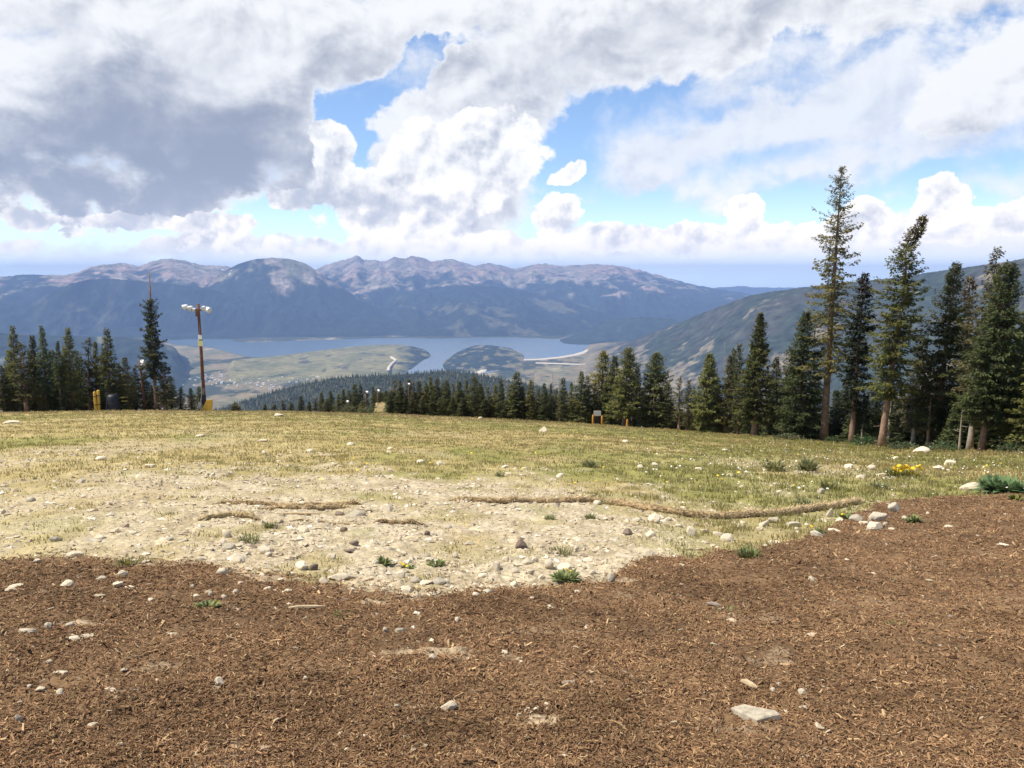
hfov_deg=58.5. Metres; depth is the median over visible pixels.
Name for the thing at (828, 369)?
spruce tree
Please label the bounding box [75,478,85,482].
stone
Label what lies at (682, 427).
spruce tree
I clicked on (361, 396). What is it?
spruce tree
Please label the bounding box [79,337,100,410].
spruce tree
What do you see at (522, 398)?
spruce tree
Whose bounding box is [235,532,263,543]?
grass tuft
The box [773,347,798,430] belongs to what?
spruce tree
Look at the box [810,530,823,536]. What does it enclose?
stone
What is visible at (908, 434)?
spruce tree
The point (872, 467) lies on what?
stone
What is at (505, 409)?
spruce tree
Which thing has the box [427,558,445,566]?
wild plant
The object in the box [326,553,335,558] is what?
stone
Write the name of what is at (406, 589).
stone
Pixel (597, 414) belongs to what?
piste sign
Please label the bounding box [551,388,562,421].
spruce tree
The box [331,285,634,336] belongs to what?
forested ridge
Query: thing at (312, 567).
stone
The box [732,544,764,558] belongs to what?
wild plant
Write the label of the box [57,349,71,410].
spruce tree
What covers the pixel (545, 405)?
spruce tree
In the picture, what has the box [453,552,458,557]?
stone
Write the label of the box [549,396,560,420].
spruce tree
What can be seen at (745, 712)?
stone
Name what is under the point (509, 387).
spruce tree
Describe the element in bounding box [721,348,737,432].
spruce tree
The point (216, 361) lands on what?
valley floor
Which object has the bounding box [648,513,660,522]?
stone
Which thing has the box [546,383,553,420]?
spruce tree
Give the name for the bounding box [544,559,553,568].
stone
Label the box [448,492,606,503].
straw roll
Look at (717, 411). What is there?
spruce tree
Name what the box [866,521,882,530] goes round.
stone
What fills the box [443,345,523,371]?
wooded peninsula
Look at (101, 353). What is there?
spruce tree
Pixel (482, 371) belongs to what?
road
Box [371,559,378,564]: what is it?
stone
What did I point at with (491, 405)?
spruce tree
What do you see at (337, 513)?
stone
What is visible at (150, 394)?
spruce tree
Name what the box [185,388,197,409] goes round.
spruce tree
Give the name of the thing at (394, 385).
spruce tree
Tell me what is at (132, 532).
stone
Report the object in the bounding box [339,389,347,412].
spruce tree
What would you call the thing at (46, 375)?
spruce tree
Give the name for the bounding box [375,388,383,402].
spruce tree
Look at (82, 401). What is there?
spruce tree
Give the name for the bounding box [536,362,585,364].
road
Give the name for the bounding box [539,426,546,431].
stone
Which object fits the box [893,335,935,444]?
spruce tree
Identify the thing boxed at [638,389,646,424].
spruce tree
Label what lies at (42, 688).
stone
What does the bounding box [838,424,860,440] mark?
spruce tree
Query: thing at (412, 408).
spruce tree
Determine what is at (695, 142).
sky
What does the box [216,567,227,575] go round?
stone
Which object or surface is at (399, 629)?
stone
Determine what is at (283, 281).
domed mountain
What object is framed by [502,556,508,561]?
stone
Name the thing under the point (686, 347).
hillside
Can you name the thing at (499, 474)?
grass tuft
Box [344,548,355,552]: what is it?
stone
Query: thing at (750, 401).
spruce tree
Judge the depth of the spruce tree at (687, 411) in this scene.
76.69 m
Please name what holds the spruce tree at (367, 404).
on the ground at (364, 554)
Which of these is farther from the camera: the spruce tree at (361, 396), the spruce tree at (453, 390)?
the spruce tree at (361, 396)
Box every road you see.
[386,356,396,370]
[475,349,587,373]
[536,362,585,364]
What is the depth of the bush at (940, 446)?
46.29 m
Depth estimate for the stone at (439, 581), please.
7.84 m
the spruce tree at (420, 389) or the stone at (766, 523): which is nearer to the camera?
the stone at (766, 523)
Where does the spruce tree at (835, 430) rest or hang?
on the ground at (364, 554)
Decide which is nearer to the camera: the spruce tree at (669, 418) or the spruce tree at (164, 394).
the spruce tree at (669, 418)
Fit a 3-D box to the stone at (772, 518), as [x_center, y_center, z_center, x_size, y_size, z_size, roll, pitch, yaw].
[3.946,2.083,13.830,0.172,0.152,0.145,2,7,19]
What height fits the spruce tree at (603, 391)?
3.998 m
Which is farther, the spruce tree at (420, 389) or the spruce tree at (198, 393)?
the spruce tree at (420, 389)
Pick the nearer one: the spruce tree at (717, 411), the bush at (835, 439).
the bush at (835, 439)
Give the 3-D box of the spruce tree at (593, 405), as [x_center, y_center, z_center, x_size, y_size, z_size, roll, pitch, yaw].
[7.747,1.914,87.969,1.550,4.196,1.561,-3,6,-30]
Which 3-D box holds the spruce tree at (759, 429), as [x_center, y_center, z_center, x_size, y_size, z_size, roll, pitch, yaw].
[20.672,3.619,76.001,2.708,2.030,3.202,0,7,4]
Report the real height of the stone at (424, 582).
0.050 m
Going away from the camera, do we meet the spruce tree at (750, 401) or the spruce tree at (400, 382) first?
the spruce tree at (750, 401)
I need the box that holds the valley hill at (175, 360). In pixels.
[0,333,194,394]
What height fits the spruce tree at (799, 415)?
9.215 m
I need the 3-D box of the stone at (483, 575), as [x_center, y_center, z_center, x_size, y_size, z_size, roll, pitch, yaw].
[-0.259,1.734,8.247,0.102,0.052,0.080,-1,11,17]
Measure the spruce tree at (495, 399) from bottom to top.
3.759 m
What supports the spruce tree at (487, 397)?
on the ground at (364, 554)
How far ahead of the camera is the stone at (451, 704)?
4.59 m
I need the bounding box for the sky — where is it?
[0,0,1023,287]
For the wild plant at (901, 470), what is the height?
0.465 m
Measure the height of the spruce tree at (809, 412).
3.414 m
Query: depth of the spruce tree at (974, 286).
54.14 m
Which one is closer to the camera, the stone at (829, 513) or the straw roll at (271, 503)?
the straw roll at (271, 503)
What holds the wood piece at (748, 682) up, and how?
on the ground at (364, 554)
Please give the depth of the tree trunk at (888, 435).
56.40 m
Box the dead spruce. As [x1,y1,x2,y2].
[722,351,726,407]
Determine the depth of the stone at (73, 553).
8.94 m
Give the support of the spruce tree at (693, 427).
on the ground at (364, 554)
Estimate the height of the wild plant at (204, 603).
0.086 m
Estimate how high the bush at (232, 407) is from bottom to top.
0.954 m
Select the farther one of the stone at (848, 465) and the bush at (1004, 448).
the bush at (1004, 448)
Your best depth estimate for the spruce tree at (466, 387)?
96.05 m
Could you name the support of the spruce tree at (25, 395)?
on the ground at (364, 554)
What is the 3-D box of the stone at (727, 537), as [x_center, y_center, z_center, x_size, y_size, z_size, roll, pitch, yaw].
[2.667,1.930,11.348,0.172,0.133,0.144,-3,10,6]
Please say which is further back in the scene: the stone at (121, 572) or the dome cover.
the dome cover
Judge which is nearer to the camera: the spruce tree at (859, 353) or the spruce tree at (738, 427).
the spruce tree at (859, 353)
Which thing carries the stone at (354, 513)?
on the ground at (364, 554)
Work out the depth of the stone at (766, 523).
13.48 m
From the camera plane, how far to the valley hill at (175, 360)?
7497.07 m
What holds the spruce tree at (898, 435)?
on the ground at (364, 554)
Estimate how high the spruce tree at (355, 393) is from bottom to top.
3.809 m
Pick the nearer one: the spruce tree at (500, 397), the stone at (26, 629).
the stone at (26, 629)
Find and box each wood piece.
[279,512,320,513]
[286,605,324,608]
[707,601,721,605]
[740,679,757,688]
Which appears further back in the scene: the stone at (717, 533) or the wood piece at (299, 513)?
the wood piece at (299, 513)
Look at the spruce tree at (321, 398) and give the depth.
99.12 m
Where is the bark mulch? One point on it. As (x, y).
(410, 758)
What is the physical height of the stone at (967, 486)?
0.269 m
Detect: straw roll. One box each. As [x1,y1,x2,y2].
[194,508,260,521]
[210,498,362,506]
[261,501,347,510]
[265,516,368,524]
[367,515,423,524]
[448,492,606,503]
[604,496,864,518]
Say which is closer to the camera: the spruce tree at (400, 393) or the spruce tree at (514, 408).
the spruce tree at (514, 408)
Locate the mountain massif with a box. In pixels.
[0,258,330,339]
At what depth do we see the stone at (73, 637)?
5.71 m
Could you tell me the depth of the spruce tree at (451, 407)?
91.55 m
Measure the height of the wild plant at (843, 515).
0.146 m
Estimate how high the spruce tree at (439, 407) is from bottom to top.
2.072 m
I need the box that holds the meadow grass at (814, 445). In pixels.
[0,409,1023,596]
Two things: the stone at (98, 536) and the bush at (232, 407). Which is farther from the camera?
the bush at (232, 407)
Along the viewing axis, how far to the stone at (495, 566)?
8.59 m
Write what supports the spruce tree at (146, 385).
on the ground at (364, 554)
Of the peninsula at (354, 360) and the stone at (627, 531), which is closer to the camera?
the stone at (627, 531)
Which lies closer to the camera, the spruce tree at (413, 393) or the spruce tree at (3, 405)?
the spruce tree at (3, 405)
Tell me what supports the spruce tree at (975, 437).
on the ground at (364, 554)
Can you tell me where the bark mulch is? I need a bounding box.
[0,492,1023,767]
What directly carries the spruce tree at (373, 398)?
on the ground at (364, 554)
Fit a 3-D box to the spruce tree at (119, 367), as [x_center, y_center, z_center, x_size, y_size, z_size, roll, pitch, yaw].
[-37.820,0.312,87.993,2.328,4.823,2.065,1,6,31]
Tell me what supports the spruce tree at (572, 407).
on the ground at (364, 554)
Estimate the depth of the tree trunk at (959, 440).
49.49 m
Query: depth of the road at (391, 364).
8122.33 m
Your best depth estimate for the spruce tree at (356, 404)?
94.25 m
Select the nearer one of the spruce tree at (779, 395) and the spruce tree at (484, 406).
the spruce tree at (779, 395)
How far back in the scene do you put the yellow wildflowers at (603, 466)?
21.99 m
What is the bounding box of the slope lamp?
[138,360,147,409]
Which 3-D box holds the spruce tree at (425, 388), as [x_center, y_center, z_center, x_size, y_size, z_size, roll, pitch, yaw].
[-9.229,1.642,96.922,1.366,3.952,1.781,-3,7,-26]
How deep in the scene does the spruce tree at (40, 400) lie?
81.91 m
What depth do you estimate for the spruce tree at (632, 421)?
81.98 m
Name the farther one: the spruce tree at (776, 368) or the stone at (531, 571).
the spruce tree at (776, 368)
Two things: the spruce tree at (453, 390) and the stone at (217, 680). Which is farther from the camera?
the spruce tree at (453, 390)
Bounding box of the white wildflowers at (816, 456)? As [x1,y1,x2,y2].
[628,426,1021,493]
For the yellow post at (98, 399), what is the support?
on the ground at (364, 554)
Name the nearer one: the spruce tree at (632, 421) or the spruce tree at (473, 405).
the spruce tree at (632, 421)
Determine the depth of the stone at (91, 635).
5.80 m
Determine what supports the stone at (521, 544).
on the ground at (364, 554)
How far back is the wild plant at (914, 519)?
13.87 m
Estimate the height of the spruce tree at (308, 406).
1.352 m
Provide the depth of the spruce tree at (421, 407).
91.88 m
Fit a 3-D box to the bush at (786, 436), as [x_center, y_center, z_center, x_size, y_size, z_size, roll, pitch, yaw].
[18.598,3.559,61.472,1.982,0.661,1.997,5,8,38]
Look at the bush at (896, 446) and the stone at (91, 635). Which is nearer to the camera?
the stone at (91, 635)
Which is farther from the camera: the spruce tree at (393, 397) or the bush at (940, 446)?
the spruce tree at (393, 397)
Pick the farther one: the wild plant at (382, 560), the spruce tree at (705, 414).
the spruce tree at (705, 414)
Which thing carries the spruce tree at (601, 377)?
on the ground at (364, 554)
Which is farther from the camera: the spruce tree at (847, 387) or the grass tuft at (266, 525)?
the spruce tree at (847, 387)
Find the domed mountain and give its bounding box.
[203,257,389,335]
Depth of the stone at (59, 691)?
4.71 m
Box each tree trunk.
[886,400,892,443]
[922,399,931,446]
[954,410,968,448]
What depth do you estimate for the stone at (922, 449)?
43.94 m
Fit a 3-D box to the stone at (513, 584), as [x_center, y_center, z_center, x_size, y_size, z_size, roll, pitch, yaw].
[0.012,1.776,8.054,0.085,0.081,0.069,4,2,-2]
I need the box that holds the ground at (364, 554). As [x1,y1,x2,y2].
[0,402,1023,767]
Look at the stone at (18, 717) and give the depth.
4.27 m
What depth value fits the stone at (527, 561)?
9.00 m
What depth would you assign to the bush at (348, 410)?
90.95 m
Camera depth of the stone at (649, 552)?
9.73 m
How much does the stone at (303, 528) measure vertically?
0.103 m
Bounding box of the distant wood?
[213,368,653,419]
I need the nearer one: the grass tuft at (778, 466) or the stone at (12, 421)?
the grass tuft at (778, 466)
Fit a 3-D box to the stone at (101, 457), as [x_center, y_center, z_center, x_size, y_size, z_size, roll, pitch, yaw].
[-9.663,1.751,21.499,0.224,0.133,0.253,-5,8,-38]
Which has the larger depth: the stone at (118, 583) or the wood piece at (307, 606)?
the stone at (118, 583)
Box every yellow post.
[93,391,96,410]
[97,390,100,410]
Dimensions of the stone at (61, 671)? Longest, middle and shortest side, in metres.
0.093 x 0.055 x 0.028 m
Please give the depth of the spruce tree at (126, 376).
85.99 m
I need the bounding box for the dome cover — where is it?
[106,394,119,410]
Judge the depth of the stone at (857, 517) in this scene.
14.29 m
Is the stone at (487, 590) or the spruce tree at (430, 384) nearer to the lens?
the stone at (487, 590)
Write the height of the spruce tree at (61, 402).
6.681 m
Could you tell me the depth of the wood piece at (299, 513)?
12.24 m
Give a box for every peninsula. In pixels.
[227,344,430,382]
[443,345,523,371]
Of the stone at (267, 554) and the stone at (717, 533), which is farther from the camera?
the stone at (717, 533)
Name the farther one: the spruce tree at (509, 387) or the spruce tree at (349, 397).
the spruce tree at (349, 397)
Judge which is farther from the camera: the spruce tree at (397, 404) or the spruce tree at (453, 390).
the spruce tree at (453, 390)
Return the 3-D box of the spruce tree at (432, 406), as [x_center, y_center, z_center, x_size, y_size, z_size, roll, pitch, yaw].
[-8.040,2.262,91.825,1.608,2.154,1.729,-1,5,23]
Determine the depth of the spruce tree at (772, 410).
68.93 m
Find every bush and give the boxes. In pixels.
[228,403,241,410]
[338,405,356,412]
[358,405,375,412]
[772,432,804,440]
[824,436,839,442]
[848,434,877,445]
[883,441,920,449]
[917,440,965,451]
[992,442,1023,452]
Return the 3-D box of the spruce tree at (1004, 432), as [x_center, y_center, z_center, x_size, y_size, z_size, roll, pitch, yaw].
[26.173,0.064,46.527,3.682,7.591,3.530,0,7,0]
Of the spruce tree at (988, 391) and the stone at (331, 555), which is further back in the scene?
the spruce tree at (988, 391)
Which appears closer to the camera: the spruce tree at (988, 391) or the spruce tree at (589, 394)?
the spruce tree at (988, 391)
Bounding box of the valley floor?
[1,336,591,411]
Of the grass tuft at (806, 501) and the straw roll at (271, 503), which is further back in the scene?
the grass tuft at (806, 501)
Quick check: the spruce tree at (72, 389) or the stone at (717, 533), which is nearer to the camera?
the stone at (717, 533)
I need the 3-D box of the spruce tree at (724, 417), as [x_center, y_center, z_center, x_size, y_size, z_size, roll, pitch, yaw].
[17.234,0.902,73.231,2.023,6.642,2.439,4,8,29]
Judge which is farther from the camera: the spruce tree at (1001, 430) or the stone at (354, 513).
the spruce tree at (1001, 430)
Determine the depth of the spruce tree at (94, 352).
87.50 m
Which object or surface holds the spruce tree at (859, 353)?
on the ground at (364, 554)
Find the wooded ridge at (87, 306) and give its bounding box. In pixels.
[0,279,399,335]
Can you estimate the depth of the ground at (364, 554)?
9.30 m
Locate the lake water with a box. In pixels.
[166,337,589,373]
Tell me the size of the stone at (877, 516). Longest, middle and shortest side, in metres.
0.290 x 0.214 x 0.212 m
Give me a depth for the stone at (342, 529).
10.96 m
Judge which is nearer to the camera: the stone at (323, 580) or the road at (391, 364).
the stone at (323, 580)
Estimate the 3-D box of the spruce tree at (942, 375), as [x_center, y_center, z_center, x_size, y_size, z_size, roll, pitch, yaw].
[24.807,-1.485,52.934,4.204,11.233,5.442,0,7,0]
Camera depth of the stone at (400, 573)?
8.07 m
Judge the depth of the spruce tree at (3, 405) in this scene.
81.67 m
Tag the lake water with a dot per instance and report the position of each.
(440, 350)
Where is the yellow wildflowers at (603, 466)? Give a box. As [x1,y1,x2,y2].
[307,432,1012,484]
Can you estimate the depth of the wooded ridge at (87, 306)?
12459.81 m
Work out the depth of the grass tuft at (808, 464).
25.88 m
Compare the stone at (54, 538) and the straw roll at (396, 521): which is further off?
the straw roll at (396, 521)
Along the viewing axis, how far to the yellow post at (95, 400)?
84.05 m
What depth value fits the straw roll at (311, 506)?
12.88 m
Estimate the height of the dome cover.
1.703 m
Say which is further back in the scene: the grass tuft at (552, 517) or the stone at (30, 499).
the stone at (30, 499)
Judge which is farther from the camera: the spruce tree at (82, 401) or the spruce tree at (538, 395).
the spruce tree at (538, 395)
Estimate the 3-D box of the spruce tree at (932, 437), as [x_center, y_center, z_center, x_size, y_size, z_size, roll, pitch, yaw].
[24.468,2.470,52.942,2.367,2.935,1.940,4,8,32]
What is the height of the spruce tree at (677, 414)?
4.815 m
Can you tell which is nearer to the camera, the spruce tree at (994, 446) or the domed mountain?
the spruce tree at (994, 446)
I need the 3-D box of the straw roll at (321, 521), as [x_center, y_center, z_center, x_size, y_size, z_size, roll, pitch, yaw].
[-2.482,1.752,11.602,1.365,0.186,0.232,-1,7,-4]
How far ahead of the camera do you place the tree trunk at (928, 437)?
52.53 m
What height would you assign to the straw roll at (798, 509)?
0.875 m
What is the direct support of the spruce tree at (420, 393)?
on the ground at (364, 554)
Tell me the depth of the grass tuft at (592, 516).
12.68 m
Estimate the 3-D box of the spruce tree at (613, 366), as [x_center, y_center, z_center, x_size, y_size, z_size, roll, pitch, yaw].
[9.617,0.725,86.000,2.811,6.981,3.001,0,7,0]
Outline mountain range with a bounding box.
[316,256,750,329]
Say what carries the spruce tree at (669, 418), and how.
on the ground at (364, 554)
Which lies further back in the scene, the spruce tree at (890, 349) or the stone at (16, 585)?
the spruce tree at (890, 349)
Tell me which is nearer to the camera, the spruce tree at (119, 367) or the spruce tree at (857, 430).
the spruce tree at (857, 430)
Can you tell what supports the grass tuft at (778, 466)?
on the ground at (364, 554)
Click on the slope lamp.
(142, 362)
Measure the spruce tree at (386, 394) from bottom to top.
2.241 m
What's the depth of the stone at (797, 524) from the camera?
13.51 m
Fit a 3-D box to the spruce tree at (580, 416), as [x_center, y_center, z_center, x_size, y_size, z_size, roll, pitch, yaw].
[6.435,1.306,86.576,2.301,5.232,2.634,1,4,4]
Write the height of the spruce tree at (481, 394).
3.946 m
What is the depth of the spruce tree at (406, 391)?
97.72 m
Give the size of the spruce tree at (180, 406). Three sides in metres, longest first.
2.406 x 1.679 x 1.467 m
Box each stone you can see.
[3,420,19,423]
[9,583,22,587]
[15,714,22,722]
[18,628,36,633]
[26,496,35,501]
[34,686,45,691]
[44,622,51,628]
[49,536,61,541]
[53,670,67,674]
[55,688,63,696]
[60,580,73,586]
[65,551,83,556]
[65,622,74,626]
[67,635,80,640]
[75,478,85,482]
[81,633,93,637]
[94,534,106,538]
[95,456,106,459]
[112,581,122,585]
[116,570,126,575]
[129,530,138,534]
[214,677,223,685]
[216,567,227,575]
[217,539,226,543]
[222,529,230,537]
[222,543,235,549]
[230,552,244,563]
[258,546,270,553]
[263,552,272,556]
[295,560,308,569]
[297,525,308,532]
[309,564,317,570]
[319,577,327,583]
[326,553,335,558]
[328,573,354,580]
[335,511,344,515]
[340,527,347,531]
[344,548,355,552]
[347,510,365,516]
[349,540,358,544]
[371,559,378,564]
[381,504,392,511]
[395,570,404,577]
[395,628,404,632]
[399,585,412,593]
[410,576,419,582]
[420,580,432,584]
[431,577,445,584]
[440,700,456,710]
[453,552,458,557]
[465,541,473,544]
[478,573,488,577]
[482,589,493,592]
[492,561,499,571]
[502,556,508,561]
[510,581,517,587]
[511,568,518,573]
[515,539,528,548]
[522,557,532,564]
[527,569,534,574]
[532,556,538,562]
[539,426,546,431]
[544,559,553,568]
[557,562,572,571]
[582,557,594,561]
[607,573,615,581]
[615,553,632,557]
[622,528,632,534]
[644,530,655,537]
[644,549,655,556]
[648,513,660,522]
[686,526,695,535]
[713,531,723,535]
[720,533,733,541]
[730,704,780,722]
[758,520,768,525]
[768,517,778,522]
[787,521,800,526]
[798,688,805,694]
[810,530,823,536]
[817,488,824,493]
[826,509,832,516]
[844,464,853,467]
[848,514,862,520]
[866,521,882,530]
[867,465,875,469]
[868,512,886,521]
[888,502,899,511]
[913,446,929,453]
[944,460,955,465]
[959,482,982,490]
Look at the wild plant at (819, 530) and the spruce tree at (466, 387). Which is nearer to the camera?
the wild plant at (819, 530)
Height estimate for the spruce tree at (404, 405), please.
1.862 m
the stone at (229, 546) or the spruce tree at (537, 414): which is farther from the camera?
the spruce tree at (537, 414)
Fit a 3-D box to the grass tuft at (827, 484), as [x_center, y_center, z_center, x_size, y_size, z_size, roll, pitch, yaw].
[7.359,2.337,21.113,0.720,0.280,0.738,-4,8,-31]
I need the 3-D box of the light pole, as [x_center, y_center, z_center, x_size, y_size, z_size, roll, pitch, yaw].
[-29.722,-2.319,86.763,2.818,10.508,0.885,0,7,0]
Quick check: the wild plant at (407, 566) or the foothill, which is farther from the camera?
the foothill
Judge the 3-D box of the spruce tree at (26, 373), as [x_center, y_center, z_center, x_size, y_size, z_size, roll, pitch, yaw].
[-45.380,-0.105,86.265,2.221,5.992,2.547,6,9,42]
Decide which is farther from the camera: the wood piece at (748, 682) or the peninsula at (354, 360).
the peninsula at (354, 360)
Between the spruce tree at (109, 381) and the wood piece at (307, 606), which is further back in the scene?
the spruce tree at (109, 381)
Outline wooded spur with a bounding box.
[220,372,638,411]
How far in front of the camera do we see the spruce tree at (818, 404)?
67.83 m
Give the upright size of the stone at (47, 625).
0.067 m
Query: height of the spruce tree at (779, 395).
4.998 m
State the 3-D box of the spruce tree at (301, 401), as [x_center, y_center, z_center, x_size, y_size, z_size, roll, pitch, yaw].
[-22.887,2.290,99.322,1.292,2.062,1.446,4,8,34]
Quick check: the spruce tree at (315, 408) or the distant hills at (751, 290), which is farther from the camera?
the distant hills at (751, 290)
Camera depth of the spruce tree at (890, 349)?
51.57 m
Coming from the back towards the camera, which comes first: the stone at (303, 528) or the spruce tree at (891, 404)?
the spruce tree at (891, 404)
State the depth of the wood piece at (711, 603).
7.28 m
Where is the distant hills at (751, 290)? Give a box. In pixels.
[715,286,802,294]
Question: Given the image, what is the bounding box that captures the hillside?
[583,258,1023,432]
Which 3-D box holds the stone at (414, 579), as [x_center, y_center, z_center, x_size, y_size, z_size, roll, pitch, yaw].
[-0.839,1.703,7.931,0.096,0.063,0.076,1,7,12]
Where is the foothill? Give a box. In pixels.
[560,317,681,344]
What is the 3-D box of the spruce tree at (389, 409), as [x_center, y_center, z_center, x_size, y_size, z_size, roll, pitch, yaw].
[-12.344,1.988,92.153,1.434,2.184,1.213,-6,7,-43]
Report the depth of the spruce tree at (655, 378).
80.35 m
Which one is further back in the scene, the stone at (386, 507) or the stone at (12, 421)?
the stone at (12, 421)
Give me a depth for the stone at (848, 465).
29.84 m
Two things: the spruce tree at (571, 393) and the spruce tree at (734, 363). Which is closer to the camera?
the spruce tree at (734, 363)
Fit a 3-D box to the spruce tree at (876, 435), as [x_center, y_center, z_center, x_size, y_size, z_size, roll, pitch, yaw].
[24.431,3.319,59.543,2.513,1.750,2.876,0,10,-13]
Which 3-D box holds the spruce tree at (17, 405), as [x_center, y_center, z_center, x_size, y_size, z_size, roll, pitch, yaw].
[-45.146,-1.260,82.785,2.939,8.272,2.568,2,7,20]
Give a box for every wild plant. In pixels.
[113,557,141,565]
[191,598,221,609]
[377,555,392,565]
[401,562,414,568]
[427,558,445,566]
[548,568,581,583]
[716,602,740,612]
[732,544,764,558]
[810,524,827,532]
[832,510,862,518]
[883,464,923,477]
[901,513,923,523]
[971,473,1023,493]
[1006,493,1023,500]
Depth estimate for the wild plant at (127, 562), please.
8.37 m
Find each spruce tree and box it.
[0,325,32,411]
[0,365,19,411]
[1,349,14,407]
[9,342,43,411]
[21,352,37,410]
[26,335,52,410]
[33,325,56,411]
[35,386,49,410]
[42,349,65,410]
[49,341,68,410]
[57,326,89,410]
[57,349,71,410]
[69,355,92,410]
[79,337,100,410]
[84,341,105,409]
[92,352,112,410]
[93,328,129,409]
[113,363,128,409]
[118,357,143,409]
[125,367,146,409]
[134,273,170,409]
[137,372,152,409]
[143,385,159,409]
[149,387,162,409]
[154,363,181,409]
[166,376,178,409]
[174,387,186,409]
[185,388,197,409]
[194,386,202,409]
[279,400,288,410]
[288,402,295,410]
[296,396,305,410]
[305,401,312,411]
[311,398,319,410]
[317,393,325,411]
[321,399,333,411]
[326,390,335,411]
[332,394,344,411]
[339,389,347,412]
[345,390,353,407]
[346,398,358,411]
[351,384,360,409]
[357,383,365,406]
[357,401,365,412]
[363,393,370,410]
[370,386,377,412]
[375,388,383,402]
[382,390,388,401]
[382,390,403,413]
[383,393,396,413]
[390,380,398,403]
[391,395,402,413]
[396,386,407,413]
[397,380,404,399]
[399,397,409,413]
[404,379,415,400]
[406,398,418,414]
[407,382,417,412]
[415,381,422,396]
[416,391,427,414]
[416,397,428,414]
[421,382,430,414]
[424,377,436,415]
[425,396,438,415]
[427,378,442,410]
[434,397,447,415]
[440,382,447,399]
[441,379,454,415]
[446,397,458,415]
[449,383,456,401]
[453,380,466,414]
[455,398,468,416]
[461,380,472,400]
[464,375,482,416]
[475,383,486,417]
[477,399,494,417]
[484,386,491,403]
[484,398,497,417]
[491,384,504,418]
[493,380,507,418]
[497,399,512,418]
[500,385,511,411]
[504,372,527,418]
[512,386,528,419]
[522,379,538,419]
[531,401,544,419]
[532,388,542,418]
[537,383,552,420]
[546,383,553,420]
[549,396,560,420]
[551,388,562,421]
[555,378,570,421]
[564,382,575,420]
[567,399,579,422]
[568,371,590,422]
[582,375,596,423]
[589,350,611,423]
[590,382,599,422]
[598,385,616,423]
[600,355,622,425]
[604,347,645,425]
[626,365,645,426]
[636,352,673,428]
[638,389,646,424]
[641,396,652,427]
[654,381,681,428]
[672,376,686,429]
[674,411,689,430]
[678,380,695,430]
[685,386,698,430]
[688,353,727,432]
[711,355,735,433]
[713,388,721,432]
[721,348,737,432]
[723,342,749,434]
[731,312,781,436]
[735,365,758,433]
[757,421,765,435]
[759,357,790,435]
[762,374,778,435]
[770,374,796,436]
[773,311,829,439]
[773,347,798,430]
[792,165,872,440]
[792,402,820,438]
[807,367,829,439]
[817,417,845,442]
[819,390,849,436]
[833,271,880,441]
[833,379,853,427]
[835,407,872,442]
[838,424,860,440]
[853,214,931,446]
[858,398,877,434]
[863,408,882,441]
[867,423,894,443]
[868,387,883,415]
[872,392,902,432]
[886,398,916,444]
[891,418,922,445]
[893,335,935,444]
[905,260,978,443]
[907,390,931,446]
[911,402,949,447]
[918,385,959,443]
[934,402,967,449]
[947,419,987,449]
[948,259,1023,451]
[950,246,1005,449]
[951,275,980,413]
[961,386,987,449]
[975,407,1009,450]
[986,362,1022,445]
[992,311,1023,450]
[1002,362,1023,450]
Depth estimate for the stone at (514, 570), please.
8.50 m
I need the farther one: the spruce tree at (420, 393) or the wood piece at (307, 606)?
the spruce tree at (420, 393)
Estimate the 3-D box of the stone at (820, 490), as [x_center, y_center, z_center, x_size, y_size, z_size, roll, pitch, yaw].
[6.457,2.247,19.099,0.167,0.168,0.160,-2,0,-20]
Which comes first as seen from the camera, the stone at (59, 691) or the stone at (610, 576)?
the stone at (59, 691)
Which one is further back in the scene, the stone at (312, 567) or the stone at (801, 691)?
the stone at (312, 567)
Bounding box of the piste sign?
[592,411,602,423]
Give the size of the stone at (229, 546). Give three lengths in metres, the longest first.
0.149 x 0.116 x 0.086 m
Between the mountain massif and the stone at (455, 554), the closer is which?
the stone at (455, 554)
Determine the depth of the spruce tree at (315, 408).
97.34 m
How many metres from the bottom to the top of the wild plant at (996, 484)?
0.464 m
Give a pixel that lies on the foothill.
(626, 329)
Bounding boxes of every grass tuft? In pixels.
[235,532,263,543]
[261,522,277,527]
[493,471,505,476]
[544,514,555,519]
[547,545,574,556]
[581,459,601,467]
[584,513,597,519]
[759,458,790,471]
[790,456,825,471]
[792,496,816,504]
[816,479,843,489]
[869,480,891,489]
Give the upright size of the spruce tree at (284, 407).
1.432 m
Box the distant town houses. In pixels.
[183,372,333,390]
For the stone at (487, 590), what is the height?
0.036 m
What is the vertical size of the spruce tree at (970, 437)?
11.185 m
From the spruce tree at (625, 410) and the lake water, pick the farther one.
the lake water
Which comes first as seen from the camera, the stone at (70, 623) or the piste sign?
the stone at (70, 623)
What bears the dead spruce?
on the ground at (364, 554)
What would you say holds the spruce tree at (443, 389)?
on the ground at (364, 554)
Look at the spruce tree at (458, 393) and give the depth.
94.31 m
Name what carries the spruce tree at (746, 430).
on the ground at (364, 554)
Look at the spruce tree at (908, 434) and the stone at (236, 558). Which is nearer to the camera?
the stone at (236, 558)
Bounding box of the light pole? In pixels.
[182,304,212,410]
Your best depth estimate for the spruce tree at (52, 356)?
86.92 m
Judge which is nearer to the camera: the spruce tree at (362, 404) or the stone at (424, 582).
the stone at (424, 582)

